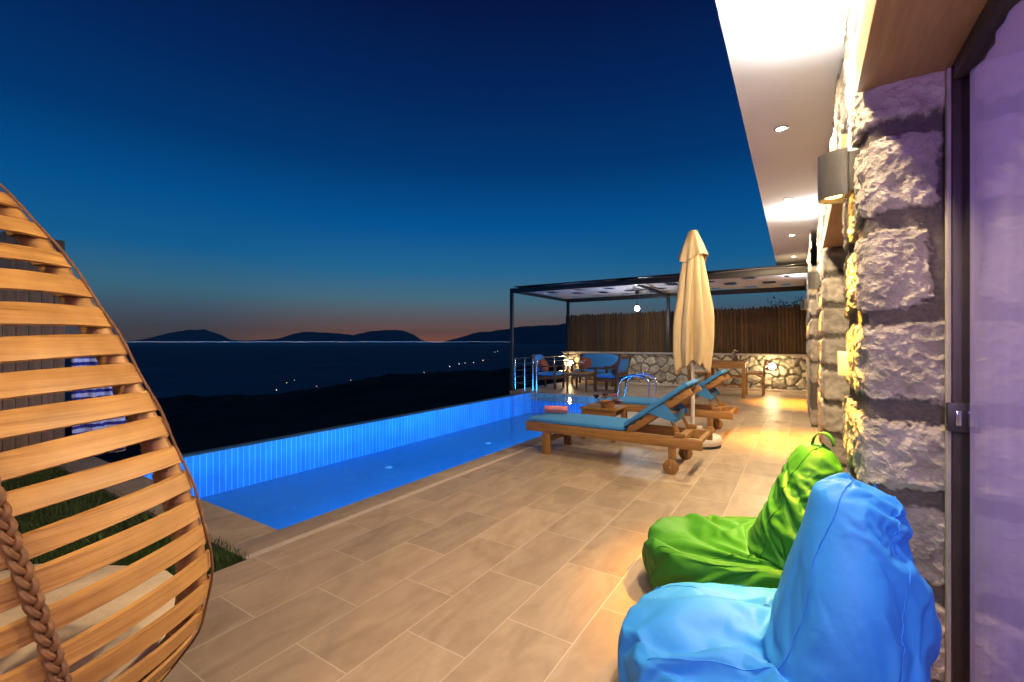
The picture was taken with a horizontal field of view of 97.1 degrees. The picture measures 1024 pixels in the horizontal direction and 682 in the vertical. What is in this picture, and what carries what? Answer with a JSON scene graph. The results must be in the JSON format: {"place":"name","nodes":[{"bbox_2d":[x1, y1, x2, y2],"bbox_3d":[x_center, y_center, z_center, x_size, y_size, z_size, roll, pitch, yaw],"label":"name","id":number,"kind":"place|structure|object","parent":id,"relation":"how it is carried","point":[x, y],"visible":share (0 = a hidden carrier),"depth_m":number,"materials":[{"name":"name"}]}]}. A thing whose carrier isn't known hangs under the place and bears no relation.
{"place":"outdoors","nodes":[
{"label":"outdoors","id":0,"kind":"place"},
{"bbox_2d":[1,465,249,577],"bbox_3d":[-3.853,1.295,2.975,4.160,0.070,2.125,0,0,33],"label":"grass","id":1,"kind":"structure","parent":0,"point":[225,558],"depth_m":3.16,"materials":[{"name":"green plant"}]},
{"bbox_2d":[126,329,240,342],"bbox_3d":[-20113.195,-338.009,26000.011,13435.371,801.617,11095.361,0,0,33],"label":"mountain","id":2,"kind":"structure","parent":0,"point":[197,336],"depth_m":24916.40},
{"bbox_2d":[216,330,430,342],"bbox_3d":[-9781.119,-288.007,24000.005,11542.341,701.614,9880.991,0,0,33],"label":"mountain","id":3,"kind":"structure","parent":0,"point":[391,336],"depth_m":22823.10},
{"bbox_2d":[15,346,723,408],"bbox_3d":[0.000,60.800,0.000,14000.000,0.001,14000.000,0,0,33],"label":"sea","id":4,"kind":"structure","parent":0,"point":[212,371],"depth_m":1214.24,"materials":[{"name":"liquid"}]},
{"bbox_2d":[127,342,658,346],"bbox_3d":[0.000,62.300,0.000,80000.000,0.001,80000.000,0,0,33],"label":"sea","id":5,"kind":"structure","parent":0,"point":[255,344],"depth_m":10647.99,"materials":[{"name":"blue liquid"}]},
{"bbox_2d":[0,0,806,341],"label":"sky","id":6,"kind":"structure","parent":0,"point":[243,170],"materials":[{"name":"blue"}]},
{"bbox_2d":[15,338,804,462],"bbox_3d":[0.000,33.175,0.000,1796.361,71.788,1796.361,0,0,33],"label":"hillside","id":7,"kind":"structure","parent":0,"point":[198,423],"depth_m":46.22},
{"bbox_2d":[713,307,751,352],"bbox_3d":[6.805,0.470,14.599,2.056,3.288,1.538,0,0,33],"label":"shrub","id":8,"kind":"object","parent":7,"relation":"on","point":[723,332],"visible":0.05,"depth_m":14.53,"materials":[{"name":"green plant"}]},
{"bbox_2d":[723,296,804,353],"bbox_3d":[7.668,0.295,13.653,2.403,3.254,1.672,0,0,33],"label":"shrub","id":9,"kind":"object","parent":7,"relation":"on","point":[769,307],"visible":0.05,"depth_m":13.37,"materials":[{"name":"green plant"}]},
{"bbox_2d":[785,296,804,337],"bbox_3d":[8.800,0.259,12.701,1.994,3.308,1.745,0,0,33],"label":"shrub","id":10,"kind":"object","parent":7,"relation":"on","point":[796,305],"visible":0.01,"depth_m":13.05,"materials":[{"name":"green plant"}]},
{"bbox_2d":[162,381,845,681],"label":"deck floor","id":11,"kind":"structure","parent":0,"point":[523,566],"depth_m":2.57,"materials":[{"name":"tile"}]},
{"bbox_2d":[0,183,213,681],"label":"egg chair","id":12,"kind":"object","parent":11,"relation":"on","point":[86,614],"visible":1,"depth_m":1.08,"materials":[{"name":"wood"}]},
{"bbox_2d":[57,390,602,560],"bbox_3d":[-1.045,1.400,7.668,4.360,0.200,8.940,0,0,33],"label":"pool coping","id":13,"kind":"object","parent":11,"relation":"on","point":[238,531],"visible":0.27,"depth_m":3.55,"materials":[{"name":"stone"}]},
{"bbox_2d":[0,231,64,451],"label":"plank fence","id":14,"kind":"object","parent":13,"relation":"on","point":[7,444],"visible":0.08,"depth_m":4.88,"materials":[{"name":"wood"}]},
{"bbox_2d":[144,392,587,529],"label":"swimming pool","id":15,"kind":"structure","parent":11,"relation":"in","point":[279,482],"depth_m":6.45,"materials":[{"name":"water"},{"name":"mosaic tile"}]},
{"bbox_2d":[243,442,541,560],"bbox_3d":[0.811,1.399,6.478,0.050,0.203,8.940,0,0,33],"label":"drain strip","id":16,"kind":"object","parent":11,"relation":"on","point":[267,549],"visible":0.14,"depth_m":3.48,"materials":[{"name":"stone"}]},
{"bbox_2d":[514,355,568,391],"bbox_3d":[1.240,0.865,13.287,0.770,0.871,3.394,0,0,33],"label":"steel railing","id":17,"kind":"object","parent":11,"relation":"on","point":[524,370],"visible":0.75,"depth_m":12.10,"materials":[{"name":"silver metal"}]},
{"bbox_2d":[531,354,565,388],"bbox_3d":[1.033,0.832,12.820,0.786,0.939,0.680,0,0,29],"label":"armchair","id":18,"kind":"object","parent":11,"relation":"on","point":[554,375],"visible":0.81,"depth_m":12.69,"materials":[{"name":"blue wood"}]},
{"bbox_2d":[539,359,548,371],"bbox_3d":[0.903,0.673,12.893,0.192,0.358,0.380,0,0,29],"label":"throw pillow","id":19,"kind":"object","parent":18,"relation":"on","point":[542,362],"visible":0.87,"depth_m":12.79,"materials":[{"name":"orange fabric"}]},
{"bbox_2d":[565,371,593,391],"bbox_3d":[1.862,1.058,12.171,0.592,0.485,0.840,0,0,27],"label":"coffee table","id":20,"kind":"object","parent":11,"relation":"on","point":[577,374],"visible":0.88,"depth_m":11.93,"materials":[{"name":"brown wood"}]},
{"bbox_2d":[579,360,584,371],"bbox_3d":[1.882,0.650,12.091,0.179,0.329,0.213,0,0,-4],"label":"flower vase","id":21,"kind":"object","parent":20,"relation":"on","point":[582,369],"visible":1,"depth_m":12.07,"materials":[{"name":"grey glass"}]},
{"bbox_2d":[570,353,621,386],"bbox_3d":[2.566,0.832,13.778,1.380,0.939,0.786,0,0,33],"label":"outdoor loveseat","id":22,"kind":"object","parent":11,"relation":"on","point":[600,360],"visible":0.48,"depth_m":13.88,"materials":[{"name":"blue fabric"}]},
{"bbox_2d":[579,358,591,368],"bbox_3d":[2.293,0.673,14.131,0.380,0.358,0.192,0,0,33],"label":"throw pillow","id":23,"kind":"object","parent":22,"relation":"on","point":[587,364],"visible":0.83,"depth_m":14.06,"materials":[{"name":"orange fabric"}]},
{"bbox_2d":[580,403,626,441],"bbox_3d":[1.248,1.087,6.150,0.499,0.425,0.480,0,0,33],"label":"side table","id":24,"kind":"object","parent":11,"relation":"on","point":[594,409],"visible":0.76,"depth_m":6.03,"materials":[{"name":"brown wood"}]},
{"bbox_2d":[600,396,614,407],"bbox_3d":[1.277,0.797,6.048,0.214,0.157,0.208,0,0,33],"label":"wicker basket","id":25,"kind":"object","parent":24,"relation":"on","point":[607,404],"visible":1,"depth_m":5.99,"materials":[{"name":"brown wicker"}]},
{"bbox_2d":[610,394,621,403],"bbox_3d":[1.404,0.774,6.091,0.155,0.140,0.171,0,0,-25],"label":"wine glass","id":26,"kind":"object","parent":24,"relation":"on","point":[616,399],"visible":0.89,"depth_m":6.08,"materials":[{"name":"clear glass"}]},
{"bbox_2d":[593,356,631,392],"bbox_3d":[2.639,0.832,11.870,0.786,0.939,0.680,0,0,40],"label":"armchair","id":27,"kind":"object","parent":11,"relation":"on","point":[621,368],"visible":0.98,"depth_m":11.71,"materials":[{"name":"blue wood"}]},
{"bbox_2d":[612,361,616,373],"bbox_3d":[2.742,0.673,11.760,0.192,0.358,0.380,0,0,40],"label":"throw pillow","id":28,"kind":"object","parent":27,"relation":"on","point":[614,366],"visible":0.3,"depth_m":11.62,"materials":[{"name":"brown fabric"}]},
{"bbox_2d":[526,379,712,474],"bbox_3d":[1.152,0.846,5.093,1.960,0.908,0.710,0,0,33],"label":"sun lounger","id":29,"kind":"object","parent":11,"relation":"on","point":[567,426],"visible":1,"depth_m":4.83,"materials":[{"name":"brown wood"}]},
{"bbox_2d":[544,405,567,412],"bbox_3d":[0.544,0.835,5.587,0.280,0.088,0.097,0,0,13],"label":"rolled towel","id":30,"kind":"object","parent":29,"relation":"on","point":[555,409],"visible":1,"depth_m":5.56,"materials":[{"name":"pink fabric"}]},
{"bbox_2d":[617,373,656,397],"bbox_3d":[2.638,1.213,9.713,0.791,1.078,0.542,0,0,33],"label":"pool ladder","id":31,"kind":"object","parent":11,"relation":"on","point":[636,374],"visible":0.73,"depth_m":9.64,"materials":[{"name":"metal"}]},
{"bbox_2d":[510,263,807,390],"bbox_3d":[3.713,-0.098,11.751,6.701,2.795,3.530,0,0,33],"label":"pergola","id":32,"kind":"object","parent":11,"relation":"on","point":[661,286],"visible":0.9,"depth_m":11.59,"materials":[{"name":"paint"}]},
{"bbox_2d":[626,289,644,310],"bbox_3d":[3.338,-1.105,12.056,0.514,0.560,0.514,0,0,-12],"label":"pendant lamp","id":33,"kind":"object","parent":32,"relation":"hanging from","point":[637,308],"visible":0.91,"depth_m":12.02,"materials":[{"name":"paint"}]},
{"bbox_2d":[595,369,737,432],"bbox_3d":[2.292,0.846,6.833,1.960,0.908,0.710,0,0,33],"label":"sun lounger","id":34,"kind":"object","parent":11,"relation":"on","point":[709,391],"visible":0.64,"depth_m":6.45,"materials":[{"name":"brown wood"}]},
{"bbox_2d":[687,364,706,380],"bbox_3d":[4.670,0.869,11.437,0.489,0.863,0.440,0,0,27],"label":"dining chair","id":35,"kind":"object","parent":11,"relation":"on","point":[696,372],"visible":0.46,"depth_m":11.32,"materials":[{"name":"brown wood"}]},
{"bbox_2d":[673,230,721,449],"bbox_3d":[2.348,-0.058,5.717,0.562,2.715,0.540,0,0,33],"label":"closed parasol","id":36,"kind":"object","parent":11,"relation":"on","point":[693,333],"visible":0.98,"depth_m":5.61,"materials":[{"name":"beige fabric"}]},
{"bbox_2d":[707,360,747,397],"bbox_3d":[5.227,0.882,10.963,0.840,0.835,0.760,0,0,31],"label":"dining table","id":37,"kind":"object","parent":11,"relation":"on","point":[743,365],"visible":0.58,"depth_m":10.68,"materials":[{"name":"brown wood"}]},
{"bbox_2d":[732,349,737,360],"bbox_3d":[5.378,0.323,10.923,0.154,0.285,0.172,0,0,33],"label":"flower vase","id":38,"kind":"object","parent":37,"relation":"on","point":[735,357],"visible":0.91,"depth_m":10.89,"materials":[{"name":"grey glass"}]},
{"bbox_2d":[639,431,842,592],"bbox_3d":[1.135,0.860,2.302,0.954,0.880,0.756,0,0,32],"label":"bean bag","id":39,"kind":"object","parent":11,"relation":"on","point":[727,548],"visible":0.54,"depth_m":2.10,"materials":[{"name":"green fabric"}]},
{"bbox_2d":[746,360,767,395],"bbox_3d":[5.972,0.869,11.079,0.489,0.863,0.440,0,0,33],"label":"dining chair","id":40,"kind":"object","parent":11,"relation":"on","point":[751,372],"visible":0.8,"depth_m":10.89,"materials":[{"name":"brown wood"}]},
{"bbox_2d":[620,476,940,681],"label":"bean bag","id":41,"kind":"object","parent":11,"relation":"on","point":[856,598],"visible":1,"depth_m":1.29,"materials":[{"name":"blue fabric"}]},
{"bbox_2d":[715,0,1020,681],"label":"stone house","id":42,"kind":"structure","parent":11,"relation":"on","point":[883,86],"depth_m":1.74,"materials":[{"name":"stone"}]},
{"bbox_2d":[774,125,788,131],"bbox_3d":[2.139,-1.695,3.594,0.104,0.008,0.104,0,0,33],"label":"recessed downlight","id":43,"kind":"object","parent":42,"relation":"attached to","point":[781,128],"visible":1,"depth_m":3.59,"materials":[{"name":"metal"}]},
{"bbox_2d":[800,299,807,309],"bbox_3d":[6.093,-0.775,9.398,0.173,0.210,0.164,0,0,33],"label":"wall sconce","id":44,"kind":"object","parent":42,"relation":"attached to","point":[803,304],"depth_m":9.35,"materials":[{"name":"paint"}]},
{"bbox_2d":[808,271,821,289],"bbox_3d":[3.851,-0.775,5.728,0.173,0.210,0.164,0,0,33],"label":"wall sconce","id":45,"kind":"object","parent":42,"relation":"attached to","point":[814,282],"depth_m":5.68,"materials":[{"name":"paint"}]},
{"bbox_2d":[818,147,859,203],"bbox_3d":[1.540,-0.775,2.125,0.173,0.210,0.164,0,0,33],"label":"wall sconce","id":46,"kind":"object","parent":42,"relation":"attached to","point":[836,172],"depth_m":2.08,"materials":[{"name":"paint"}]},
{"bbox_2d":[837,351,848,375],"bbox_3d":[1.714,0.110,2.310,0.080,0.120,0.080,0,0,33],"label":"wall socket","id":47,"kind":"object","parent":42,"relation":"attached to","point":[842,364],"depth_m":2.29,"materials":[{"name":"beige plastic"}]},
{"bbox_2d":[945,0,1020,681],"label":"glass door","id":48,"kind":"structure","parent":42,"relation":"in","point":[982,37],"depth_m":1.60,"materials":[{"name":"metal"}]},
{"bbox_2d":[970,0,1023,681],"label":"door curtain","id":49,"kind":"object","parent":42,"relation":"hanging from","point":[997,364],"depth_m":1.34,"materials":[{"name":"purple fabric"}]},
{"bbox_2d":[432,321,804,343],"bbox_3d":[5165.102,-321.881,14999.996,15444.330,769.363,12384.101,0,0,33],"label":"mountain","id":50,"kind":"structure","parent":0,"point":[547,334],"depth_m":13676.74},
{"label":"terrace base","id":51,"kind":"structure","parent":0,"visible":0},
{"bbox_2d":[561,351,806,392],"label":"garden wall","id":52,"kind":"structure","parent":51,"relation":"on","point":[788,374],"depth_m":12.41,"materials":[{"name":"stone"}]},
{"bbox_2d":[570,304,806,353],"bbox_3d":[4.718,-0.329,13.444,6.865,1.282,0.114,0,0,33],"label":"fence","id":53,"kind":"object","parent":52,"relation":"on","point":[605,332],"visible":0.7,"depth_m":12.70,"materials":[{"name":"brown wood"}]},
{"bbox_2d":[768,363,775,369],"bbox_3d":[6.786,0.640,11.801,0.190,0.188,0.095,0,0,33],"label":"bulkhead lamp","id":54,"kind":"object","parent":52,"relation":"attached to","point":[771,366],"visible":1,"depth_m":11.78,"materials":[{"name":"beige plastic"}]},
{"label":"guard wire","id":55,"kind":"object","parent":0,"visible":0},
{"bbox_2d":[71,357,125,455],"bbox_3d":[-4.875,0.659,5.349,0.105,1.342,0.510,0,0,33],"label":"striped towel","id":56,"kind":"object","parent":55,"relation":"hanging from","point":[88,393],"visible":0.24,"depth_m":5.27,"materials":[{"name":"blue fabric"}]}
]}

